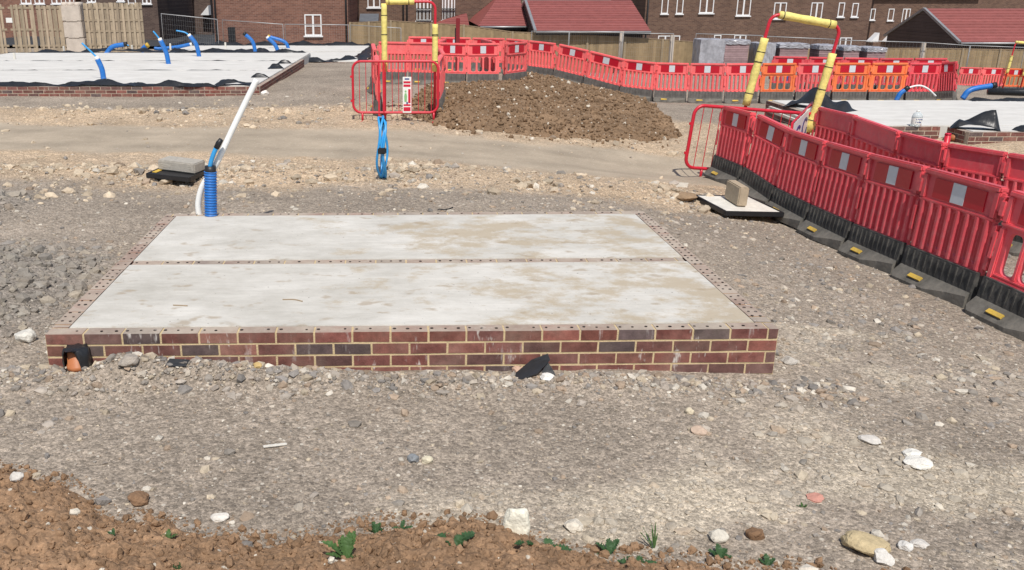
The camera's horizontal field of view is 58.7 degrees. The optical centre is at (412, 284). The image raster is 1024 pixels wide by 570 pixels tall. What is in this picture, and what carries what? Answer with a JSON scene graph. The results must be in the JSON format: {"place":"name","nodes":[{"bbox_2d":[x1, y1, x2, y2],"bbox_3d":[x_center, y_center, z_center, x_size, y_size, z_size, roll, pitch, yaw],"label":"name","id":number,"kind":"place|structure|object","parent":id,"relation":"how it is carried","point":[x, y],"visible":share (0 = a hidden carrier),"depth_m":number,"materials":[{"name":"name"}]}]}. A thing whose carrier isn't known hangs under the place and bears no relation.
{"place":"outdoors","nodes":[
{"label":"outdoors","id":0,"kind":"place"},
{"bbox_2d":[3,34,214,45],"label":"road","id":1,"kind":"structure","parent":0,"point":[205,38],"depth_m":53.29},
{"bbox_2d":[0,45,1023,569],"bbox_3d":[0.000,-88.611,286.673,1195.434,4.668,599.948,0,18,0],"label":"ground","id":2,"kind":"structure","parent":0,"point":[344,139],"depth_m":5.03,"materials":[{"name":"gravel"}]},
{"bbox_2d":[0,4,9,52],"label":"palisade panel","id":3,"kind":"object","parent":2,"relation":"on","point":[3,30],"visible":0.88,"depth_m":34.73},
{"bbox_2d":[8,4,38,52],"bbox_3d":[-14.962,-9.841,34.652,0.990,1.808,0.065,0,18,0],"label":"palisade panel","id":4,"kind":"object","parent":2,"relation":"on","point":[18,30],"visible":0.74,"depth_m":34.64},
{"bbox_2d":[14,329,36,342],"bbox_3d":[-2.451,0.331,5.706,0.124,0.102,0.103,7,19,22],"label":"stone","id":5,"kind":"object","parent":2,"relation":"on","point":[28,335],"visible":1,"depth_m":5.67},
{"bbox_2d":[0,0,80,37],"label":"brick house","id":6,"kind":"structure","parent":2,"relation":"on","point":[6,11],"depth_m":55.51,"materials":[{"name":"brown brick"}]},
{"bbox_2d":[36,5,66,50],"bbox_3d":[-13.846,-9.826,34.657,1.091,1.777,0.065,0,18,0],"label":"palisade panel","id":7,"kind":"object","parent":2,"relation":"on","point":[56,30],"visible":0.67,"depth_m":34.63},
{"bbox_2d":[66,37,90,52],"bbox_3d":[-12.864,-9.227,34.749,0.700,0.600,0.800,-1,18,-3],"label":"concrete block","id":8,"kind":"object","parent":2,"relation":"on","point":[74,44],"depth_m":34.36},
{"bbox_2d":[63,21,85,37],"bbox_3d":[-12.894,-9.801,34.561,0.700,0.600,0.802,-1,18,-2],"label":"concrete block","id":9,"kind":"object","parent":8,"relation":"on","point":[74,29],"depth_m":34.20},
{"bbox_2d":[61,2,83,20],"bbox_3d":[-12.924,-10.423,34.360,0.700,0.699,0.802,-1,18,-4],"label":"concrete block","id":10,"kind":"object","parent":9,"relation":"on","point":[72,11],"depth_m":34.01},
{"bbox_2d":[83,2,144,51],"bbox_3d":[-11.396,-9.836,34.443,2.234,1.828,0.065,0,18,0],"label":"palisade panel","id":11,"kind":"object","parent":2,"relation":"on","point":[128,29],"visible":0.84,"depth_m":34.41,"materials":[{"name":"wood"}]},
{"bbox_2d":[118,353,138,366],"bbox_3d":[-1.621,0.429,5.145,0.120,0.067,0.105,-6,17,-11],"label":"stone","id":12,"kind":"object","parent":2,"relation":"on","point":[129,359],"visible":1,"depth_m":5.11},
{"bbox_2d":[81,0,194,39],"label":"brick house","id":13,"kind":"structure","parent":2,"relation":"on","point":[152,10],"depth_m":55.06,"materials":[{"name":"brown brick"}]},
{"bbox_2d":[127,490,148,506],"bbox_3d":[-1.216,0.952,4.006,0.093,0.065,0.090,4,17,16],"label":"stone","id":14,"kind":"object","parent":2,"relation":"on","point":[139,498],"visible":1,"depth_m":3.98,"materials":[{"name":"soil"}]},
{"bbox_2d":[0,47,310,96],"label":"house foundation","id":15,"kind":"object","parent":2,"relation":"on","point":[69,73],"visible":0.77,"depth_m":22.82,"materials":[{"name":"concrete"}]},
{"bbox_2d":[192,0,214,34],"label":"brick house","id":16,"kind":"structure","parent":2,"relation":"on","point":[203,9],"depth_m":63.31,"materials":[{"name":"brown brick"}]},
{"bbox_2d":[158,40,376,62],"bbox_3d":[-6.175,-8.824,34.533,9.665,0.667,10.145,0,18,0],"label":"house foundation","id":17,"kind":"object","parent":2,"relation":"on","point":[342,52],"visible":0.33,"depth_m":36.69,"materials":[{"name":"brick"}]},
{"bbox_2d":[213,0,357,44],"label":"brick house","id":18,"kind":"structure","parent":2,"relation":"on","point":[343,12],"depth_m":44.16,"materials":[{"name":"red brick"}]},
{"bbox_2d":[0,470,716,569],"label":"soil bank","id":19,"kind":"structure","parent":2,"relation":"on","point":[42,538],"depth_m":3.50,"materials":[{"name":"soil"}]},
{"bbox_2d":[321,531,355,557],"bbox_3d":[-0.274,0.997,3.427,0.146,0.102,0.062,-2,18,-7],"label":"dandelion weed","id":20,"kind":"object","parent":19,"relation":"on","point":[346,546],"visible":1,"depth_m":3.43,"materials":[{"name":"green plant"}]},
{"bbox_2d":[437,531,474,546],"bbox_3d":[0.169,1.013,3.571,0.161,0.050,0.079,0,18,0],"label":"dandelion weed","id":21,"kind":"object","parent":19,"relation":"on","point":[460,539],"visible":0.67,"depth_m":3.58,"materials":[{"name":"green plant"}]},
{"bbox_2d":[502,508,529,534],"bbox_3d":[0.440,1.026,3.824,0.118,0.192,0.088,8,16,10],"label":"stone","id":22,"kind":"object","parent":19,"relation":"on","point":[517,521],"visible":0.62,"depth_m":3.78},
{"bbox_2d":[366,43,376,93],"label":"traffic barrier","id":23,"kind":"object","parent":2,"relation":"on","point":[373,54],"visible":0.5,"depth_m":19.05,"materials":[{"name":"red plastic"}]},
{"bbox_2d":[370,55,386,115],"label":"traffic barrier","id":24,"kind":"object","parent":2,"relation":"on","point":[375,101],"visible":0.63,"depth_m":16.55,"materials":[{"name":"red plastic"}]},
{"bbox_2d":[376,115,388,177],"bbox_3d":[-0.361,-1.656,10.845,0.134,0.758,0.501,1,18,4],"label":"pipe coil","id":25,"kind":"object","parent":2,"relation":"on","point":[382,150],"visible":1,"depth_m":10.67,"materials":[{"name":"blue plastic"}]},
{"bbox_2d":[0,92,775,241],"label":"rubble","id":26,"kind":"object","parent":2,"relation":"on","point":[136,167],"visible":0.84,"depth_m":11.10,"materials":[{"name":"stone"}]},
{"bbox_2d":[146,168,204,181],"bbox_3d":[-2.798,-1.357,10.831,0.560,0.056,0.600,7,21,12],"label":"barrier foot","id":27,"kind":"object","parent":26,"relation":"on","point":[157,173],"visible":0.56,"depth_m":10.61,"materials":[{"name":"black plastic"}]},
{"bbox_2d":[158,156,204,173],"bbox_3d":[-2.770,-1.444,10.814,0.500,0.120,0.250,9,22,16],"label":"concrete block","id":28,"kind":"object","parent":27,"relation":"on","point":[181,164],"depth_m":10.72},
{"bbox_2d":[696,194,783,216],"bbox_3d":[3.830,-0.939,10.630,0.720,0.055,0.840,0,19,-9],"label":"board","id":29,"kind":"object","parent":26,"relation":"on","point":[724,206],"visible":0.84,"depth_m":10.44,"materials":[{"name":"white plastic"}]},
{"bbox_2d":[724,180,748,206],"bbox_3d":[3.813,-1.083,10.610,0.115,0.225,0.420,2,19,-3],"label":"concrete block","id":30,"kind":"object","parent":29,"relation":"on","point":[736,193],"depth_m":10.49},
{"bbox_2d":[377,41,408,83],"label":"traffic barrier","id":31,"kind":"object","parent":2,"relation":"on","point":[398,49],"visible":0.75,"depth_m":21.39,"materials":[{"name":"red plastic"}]},
{"bbox_2d":[350,60,438,122],"bbox_3d":[-0.312,-3.400,15.823,1.558,1.065,0.280,0,18,0],"label":"pedestrian barrier","id":32,"kind":"object","parent":2,"relation":"on","point":[378,112],"visible":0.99,"depth_m":15.79,"materials":[{"name":"plastic"}]},
{"bbox_2d":[403,77,410,112],"bbox_3d":[-0.098,-3.326,15.775,0.150,0.620,0.010,0,18,0],"label":"safety sign","id":33,"kind":"object","parent":32,"relation":"attached to","point":[406,94],"visible":1,"depth_m":15.77,"materials":[{"name":"white plastic"}]},
{"bbox_2d":[381,0,437,117],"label":"overhead marker frame","id":34,"kind":"object","parent":2,"relation":"on","point":[384,31],"visible":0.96,"depth_m":15.58,"materials":[{"name":"yellow plastic"}]},
{"bbox_2d":[45,211,778,373],"bbox_3d":[-0.020,0.042,6.837,4.342,0.500,3.032,0,18,-1],"label":"garage foundation","id":35,"kind":"object","parent":2,"relation":"on","point":[566,291],"visible":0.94,"depth_m":5.90,"materials":[{"name":"concrete"}]},
{"bbox_2d":[62,343,93,371],"bbox_3d":[-1.960,0.493,5.279,0.167,0.281,0.169,0,18,0],"label":"drain pipe","id":36,"kind":"object","parent":35,"relation":"attached to","point":[76,357],"visible":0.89,"depth_m":5.21,"materials":[{"name":"plastic"}]},
{"bbox_2d":[204,165,216,216],"bbox_3d":[-1.794,-0.810,8.008,0.139,0.502,0.114,0,18,0],"label":"service duct","id":37,"kind":"object","parent":35,"relation":"on","point":[210,191],"visible":0.91,"depth_m":7.96,"materials":[{"name":"blue plastic"}]},
{"bbox_2d":[195,78,258,214],"bbox_3d":[-1.646,-1.208,8.008,0.632,1.215,0.108,-5,19,-14],"label":"conduit pipe","id":38,"kind":"object","parent":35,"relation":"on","point":[233,127],"visible":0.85,"depth_m":7.95,"materials":[{"name":"white plastic"}]},
{"bbox_2d":[407,42,438,84],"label":"traffic barrier","id":39,"kind":"object","parent":2,"relation":"on","point":[418,49],"visible":0.69,"depth_m":21.38,"materials":[{"name":"red plastic"}]},
{"bbox_2d":[407,36,439,69],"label":"traffic barrier","id":40,"kind":"object","parent":2,"relation":"on","point":[418,39],"visible":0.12,"depth_m":25.98,"materials":[{"name":"red plastic"}]},
{"bbox_2d":[432,54,444,110],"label":"traffic barrier","id":41,"kind":"object","parent":2,"relation":"on","point":[441,92],"visible":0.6,"depth_m":16.55,"materials":[{"name":"red plastic"}]},
{"bbox_2d":[357,0,522,24],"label":"brick house","id":42,"kind":"structure","parent":2,"relation":"on","point":[369,10],"depth_m":51.62,"materials":[{"name":"brown brick"}]},
{"bbox_2d":[438,42,467,82],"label":"traffic barrier","id":43,"kind":"object","parent":2,"relation":"on","point":[453,50],"visible":0.75,"depth_m":21.18,"materials":[{"name":"red plastic"}]},
{"bbox_2d":[0,459,910,569],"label":"soil clods","id":44,"kind":"object","parent":2,"relation":"on","point":[234,537],"visible":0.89,"depth_m":3.63,"materials":[{"name":"soil"}]},
{"bbox_2d":[439,37,471,70],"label":"traffic barrier","id":45,"kind":"object","parent":2,"relation":"on","point":[467,40],"visible":0.27,"depth_m":25.92,"materials":[{"name":"red plastic"}]},
{"bbox_2d":[466,43,500,82],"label":"traffic barrier","id":46,"kind":"object","parent":2,"relation":"on","point":[482,50],"visible":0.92,"depth_m":21.05,"materials":[{"name":"red plastic"}]},
{"bbox_2d":[470,38,505,73],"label":"traffic barrier","id":47,"kind":"object","parent":2,"relation":"on","point":[500,41],"visible":0.29,"depth_m":25.97,"materials":[{"name":"red plastic"}]},
{"bbox_2d":[469,0,527,31],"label":"garage","id":48,"kind":"structure","parent":2,"relation":"on","point":[507,15],"depth_m":45.67,"materials":[{"name":"tile"}]},
{"bbox_2d":[502,41,528,80],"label":"traffic barrier","id":49,"kind":"object","parent":2,"relation":"on","point":[515,49],"visible":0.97,"depth_m":21.31,"materials":[{"name":"red plastic"}]},
{"bbox_2d":[349,20,692,73],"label":"close board fence","id":50,"kind":"object","parent":2,"relation":"on","point":[682,52],"visible":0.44,"depth_m":42.14,"materials":[{"name":"wood"}]},
{"bbox_2d":[367,71,694,149],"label":"heap clods","id":51,"kind":"object","parent":2,"relation":"on","point":[531,75],"visible":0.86,"depth_m":17.18,"materials":[{"name":"soil"}]},
{"bbox_2d":[515,354,549,379],"bbox_3d":[0.704,0.481,5.304,0.240,0.116,0.111,-12,22,-33],"label":"membrane scrap","id":52,"kind":"object","parent":2,"relation":"on","point":[533,367],"visible":1,"depth_m":5.31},
{"bbox_2d":[526,40,556,75],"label":"traffic barrier","id":53,"kind":"object","parent":2,"relation":"on","point":[536,49],"visible":0.96,"depth_m":25.26,"materials":[{"name":"red plastic"}]},
{"bbox_2d":[412,74,677,141],"bbox_3d":[2.724,-4.210,20.489,5.192,0.859,11.464,2,18,6],"label":"soil heap","id":54,"kind":"object","parent":2,"relation":"on","point":[547,116],"visible":0.59,"depth_m":16.40,"materials":[{"name":"soil"}]},
{"bbox_2d":[554,44,588,83],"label":"traffic barrier","id":55,"kind":"object","parent":2,"relation":"on","point":[566,52],"visible":0.98,"depth_m":24.64,"materials":[{"name":"red plastic"}]},
{"bbox_2d":[520,0,650,37],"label":"garage","id":56,"kind":"structure","parent":2,"relation":"on","point":[561,17],"depth_m":43.15,"materials":[{"name":"tile"}]},
{"bbox_2d":[583,51,626,90],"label":"traffic barrier","id":57,"kind":"object","parent":2,"relation":"on","point":[612,63],"visible":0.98,"depth_m":24.00,"materials":[{"name":"red plastic"}]},
{"bbox_2d":[620,59,658,101],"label":"traffic barrier","id":58,"kind":"object","parent":2,"relation":"on","point":[641,67],"visible":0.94,"depth_m":23.41,"materials":[{"name":"red plastic"}]},
{"bbox_2d":[653,62,689,102],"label":"traffic barrier","id":59,"kind":"object","parent":2,"relation":"on","point":[669,95],"visible":1,"depth_m":23.06,"materials":[{"name":"red plastic"}]},
{"bbox_2d":[687,63,725,103],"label":"traffic barrier","id":60,"kind":"object","parent":2,"relation":"on","point":[703,94],"visible":1,"depth_m":22.82,"materials":[{"name":"red plastic"}]},
{"bbox_2d":[691,38,725,62],"bbox_3d":[12.509,-9.643,38.204,1.065,1.582,1.048,0,18,0],"label":"brick pallet","id":61,"kind":"object","parent":2,"relation":"on","point":[708,50],"visible":0.71,"depth_m":37.67,"materials":[{"name":"grey plastic"}]},
{"bbox_2d":[708,529,728,543],"bbox_3d":[1.284,1.057,3.780,0.086,0.058,0.075,-6,21,-7],"label":"stone","id":62,"kind":"object","parent":2,"relation":"on","point":[718,536],"visible":0.98,"depth_m":3.76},
{"bbox_2d":[704,106,755,184],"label":"traffic barrier","id":63,"kind":"object","parent":2,"relation":"on","point":[730,157],"visible":0.94,"depth_m":12.27,"materials":[{"name":"red plastic"}]},
{"bbox_2d":[723,38,750,73],"bbox_3d":[13.536,-9.643,38.196,1.093,1.530,1.048,0,18,0],"label":"brick pallet","id":64,"kind":"object","parent":2,"relation":"on","point":[736,50],"visible":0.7,"depth_m":37.67,"materials":[{"name":"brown brick"}]},
{"bbox_2d":[723,63,761,103],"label":"traffic barrier","id":65,"kind":"object","parent":2,"relation":"on","point":[733,96],"visible":0.71,"depth_m":22.62,"materials":[{"name":"red plastic"}]},
{"bbox_2d":[684,104,810,176],"bbox_3d":[5.262,-2.028,13.256,2.632,1.088,0.280,2,17,-9],"label":"pedestrian barrier","id":66,"kind":"object","parent":2,"relation":"on","point":[691,124],"visible":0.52,"depth_m":13.06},
{"bbox_2d":[631,0,871,45],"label":"brick house","id":67,"kind":"structure","parent":2,"relation":"on","point":[685,20],"depth_m":54.70,"materials":[{"name":"red brick"}]},
{"bbox_2d":[745,527,764,540],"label":"stone","id":68,"kind":"object","parent":2,"relation":"on","point":[754,533],"visible":1,"depth_m":3.78,"materials":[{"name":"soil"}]},
{"bbox_2d":[747,42,775,72],"bbox_3d":[14.758,-9.590,38.171,0.774,1.364,1.047,0,18,0],"label":"brick pallet","id":69,"kind":"object","parent":2,"relation":"on","point":[769,52],"visible":0.45,"depth_m":37.70,"materials":[{"name":"grey plastic"}]},
{"bbox_2d":[738,114,793,203],"bbox_3d":[4.418,-1.547,11.270,0.350,0.995,1.133,5,21,-3],"label":"traffic barrier","id":70,"kind":"object","parent":2,"relation":"on","point":[759,178],"visible":0.83,"depth_m":11.24,"materials":[{"name":"red plastic"}]},
{"bbox_2d":[758,63,797,103],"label":"traffic barrier","id":71,"kind":"object","parent":2,"relation":"on","point":[777,70],"visible":0.96,"depth_m":22.46,"materials":[{"name":"orange plastic"}]},
{"bbox_2d":[769,56,808,94],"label":"traffic barrier","id":72,"kind":"object","parent":2,"relation":"on","point":[787,59],"visible":0.27,"depth_m":23.93,"materials":[{"name":"red plastic"}]},
{"bbox_2d":[742,11,840,134],"bbox_3d":[5.386,-2.686,13.111,1.139,2.402,0.119,9,18,-3],"label":"overhead marker frame","id":73,"kind":"object","parent":2,"relation":"on","point":[761,51],"visible":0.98,"depth_m":12.90,"materials":[{"name":"yellow plastic"}]},
{"bbox_2d":[774,42,809,56],"bbox_3d":[15.915,-9.591,38.162,1.278,1.309,1.047,0,18,0],"label":"brick pallet","id":74,"kind":"object","parent":2,"relation":"on","point":[798,49],"visible":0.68,"depth_m":37.62,"materials":[{"name":"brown brick"}]},
{"bbox_2d":[767,129,829,228],"bbox_3d":[4.421,-1.218,10.314,0.350,0.995,1.075,5,17,-2],"label":"traffic barrier","id":75,"kind":"object","parent":2,"relation":"on","point":[793,197],"visible":0.85,"depth_m":10.25,"materials":[{"name":"red plastic"}]},
{"bbox_2d":[790,102,812,133],"bbox_3d":[5.410,-1.927,12.647,0.038,1.039,2.369,10,20,27],"label":"safety sign","id":76,"kind":"object","parent":2,"relation":"on","point":[800,124],"visible":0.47,"depth_m":12.56,"materials":[{"name":"white plastic"}]},
{"bbox_2d":[793,63,834,99],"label":"traffic barrier","id":77,"kind":"object","parent":2,"relation":"on","point":[803,70],"visible":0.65,"depth_m":22.32,"materials":[{"name":"red plastic"}]},
{"bbox_2d":[808,43,837,58],"bbox_3d":[17.306,-9.569,38.153,0.774,1.247,1.047,0,18,0],"label":"brick pallet","id":78,"kind":"object","parent":2,"relation":"on","point":[820,50],"visible":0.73,"depth_m":37.66,"materials":[{"name":"brown brick"}]},
{"bbox_2d":[804,57,844,92],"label":"traffic barrier","id":79,"kind":"object","parent":2,"relation":"on","point":[823,60],"visible":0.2,"depth_m":23.90,"materials":[{"name":"red plastic"}]},
{"bbox_2d":[811,107,857,146],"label":"traffic barrier","id":80,"kind":"object","parent":2,"relation":"on","point":[831,125],"visible":0.31,"depth_m":12.69,"materials":[{"name":"red plastic"}]},
{"bbox_2d":[796,141,874,249],"bbox_3d":[4.436,-0.935,9.373,0.350,0.995,1.025,5,16,-2],"label":"traffic barrier","id":81,"kind":"object","parent":2,"relation":"on","point":[832,217],"visible":0.83,"depth_m":9.34,"materials":[{"name":"red plastic"}]},
{"bbox_2d":[836,45,860,59],"bbox_3d":[18.308,-9.527,38.150,0.748,1.225,1.047,0,18,0],"label":"brick pallet","id":82,"kind":"object","parent":2,"relation":"on","point":[843,51],"visible":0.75,"depth_m":37.63,"materials":[{"name":"brown brick"}]},
{"bbox_2d":[830,63,871,99],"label":"traffic barrier","id":83,"kind":"object","parent":2,"relation":"on","point":[851,70],"visible":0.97,"depth_m":22.31,"materials":[{"name":"orange plastic"}]},
{"bbox_2d":[839,57,878,94],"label":"traffic barrier","id":84,"kind":"object","parent":2,"relation":"on","point":[859,60],"visible":0.27,"depth_m":23.98,"materials":[{"name":"red plastic"}]},
{"bbox_2d":[840,530,890,556],"bbox_3d":[1.885,1.081,3.740,0.190,0.092,0.155,7,17,4],"label":"stone","id":85,"kind":"object","parent":2,"relation":"on","point":[866,543],"visible":0.87,"depth_m":3.71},
{"bbox_2d":[859,46,886,58],"bbox_3d":[19.348,-9.456,38.156,0.854,1.265,1.048,0,18,0],"label":"brick pallet","id":86,"kind":"object","parent":2,"relation":"on","point":[878,52],"visible":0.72,"depth_m":37.61,"materials":[{"name":"brown brick"}]},
{"bbox_2d":[846,116,902,158],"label":"traffic barrier","id":87,"kind":"object","parent":2,"relation":"on","point":[872,137],"visible":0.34,"depth_m":11.47,"materials":[{"name":"red plastic"}]},
{"bbox_2d":[838,154,929,273],"bbox_3d":[4.455,-0.680,8.466,0.350,0.995,0.989,4,15,-4],"label":"traffic barrier","id":88,"kind":"object","parent":2,"relation":"on","point":[880,235],"visible":0.88,"depth_m":8.42,"materials":[{"name":"red plastic"}]},
{"bbox_2d":[873,548,894,566],"bbox_3d":[1.915,1.109,3.668,0.087,0.079,0.076,4,18,-3],"label":"stone","id":89,"kind":"object","parent":2,"relation":"on","point":[882,556],"visible":0.98,"depth_m":3.65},
{"bbox_2d":[748,48,1023,86],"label":"close board fence","id":90,"kind":"object","parent":2,"relation":"on","point":[904,53],"visible":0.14,"depth_m":42.08,"materials":[{"name":"wood"}]},
{"bbox_2d":[866,63,909,99],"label":"traffic barrier","id":91,"kind":"object","parent":2,"relation":"on","point":[887,70],"visible":0.91,"depth_m":22.29,"materials":[{"name":"orange plastic"}]},
{"bbox_2d":[765,87,1023,144],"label":"house foundation","id":92,"kind":"object","parent":2,"relation":"on","point":[975,120],"visible":0.53,"depth_m":16.63,"materials":[{"name":"concrete"}]},
{"bbox_2d":[987,88,1023,95],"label":"membrane roll","id":93,"kind":"object","parent":92,"relation":"on","point":[1009,91],"visible":0.86,"depth_m":19.59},
{"bbox_2d":[874,58,914,88],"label":"traffic barrier","id":94,"kind":"object","parent":2,"relation":"on","point":[895,60],"visible":0.33,"depth_m":24.01,"materials":[{"name":"red plastic"}]},
{"bbox_2d":[903,455,932,469],"bbox_3d":[2.498,0.875,4.462,0.143,0.052,0.124,2,16,-5],"label":"stone","id":95,"kind":"object","parent":2,"relation":"on","point":[918,462],"visible":0.99,"depth_m":4.43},
{"bbox_2d":[894,132,947,221],"bbox_3d":[5.838,-1.214,10.454,0.350,0.995,0.899,-1,18,-4],"label":"traffic barrier","id":96,"kind":"object","parent":2,"relation":"on","point":[918,149],"visible":0.3,"depth_m":10.32,"materials":[{"name":"red plastic"}]},
{"bbox_2d":[866,0,978,46],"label":"brick house","id":97,"kind":"structure","parent":2,"relation":"on","point":[886,16],"depth_m":68.87,"materials":[{"name":"brown brick"}]},
{"bbox_2d":[903,63,941,99],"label":"traffic barrier","id":98,"kind":"object","parent":2,"relation":"on","point":[931,71],"visible":0.88,"depth_m":22.29,"materials":[{"name":"red plastic"}]},
{"bbox_2d":[935,61,958,99],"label":"traffic barrier","id":99,"kind":"object","parent":2,"relation":"on","point":[947,84],"visible":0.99,"depth_m":22.06,"materials":[{"name":"red plastic"}]},
{"bbox_2d":[891,168,1008,307],"bbox_3d":[4.516,-0.413,7.551,0.350,0.995,1.004,2,17,-7],"label":"traffic barrier","id":100,"kind":"object","parent":2,"relation":"on","point":[956,226],"visible":0.99,"depth_m":7.49,"materials":[{"name":"red plastic"}]},
{"bbox_2d":[883,8,1023,49],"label":"garage","id":101,"kind":"structure","parent":2,"relation":"on","point":[984,28],"depth_m":47.20,"materials":[{"name":"tile"}]},
{"bbox_2d":[956,67,982,85],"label":"traffic barrier","id":102,"kind":"object","parent":2,"relation":"on","point":[972,72],"visible":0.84,"depth_m":35.27,"materials":[{"name":"red plastic"}]},
{"bbox_2d":[941,143,1007,185],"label":"traffic barrier","id":103,"kind":"object","parent":2,"relation":"on","point":[983,164],"visible":0.42,"depth_m":9.64,"materials":[{"name":"red plastic"}]},
{"bbox_2d":[960,82,997,99],"bbox_3d":[12.230,-4.188,19.484,0.732,0.387,0.122,0,18,0],"label":"service duct","id":104,"kind":"object","parent":2,"relation":"on","point":[965,94],"visible":1,"depth_m":19.42,"materials":[{"name":"blue plastic"}]},
{"bbox_2d":[979,68,1005,87],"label":"traffic barrier","id":105,"kind":"object","parent":2,"relation":"on","point":[993,73],"visible":0.62,"depth_m":35.27,"materials":[{"name":"red plastic"}]},
{"bbox_2d":[964,190,1023,340],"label":"traffic barrier","id":106,"kind":"object","parent":2,"relation":"on","point":[996,302],"visible":1,"depth_m":6.92,"materials":[{"name":"red plastic"}]},
{"bbox_2d":[977,0,1023,7],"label":"brick house","id":107,"kind":"structure","parent":2,"relation":"on","point":[1000,3],"depth_m":80.21,"materials":[{"name":"brown brick"}]},
{"bbox_2d":[993,153,1023,256],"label":"traffic barrier","id":108,"kind":"object","parent":2,"relation":"on","point":[1013,172],"visible":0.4,"depth_m":9.26,"materials":[{"name":"red plastic"}]},
{"bbox_2d":[1003,68,1023,87],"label":"traffic barrier","id":109,"kind":"object","parent":2,"relation":"on","point":[1015,72],"visible":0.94,"depth_m":35.22,"materials":[{"name":"orange plastic"}]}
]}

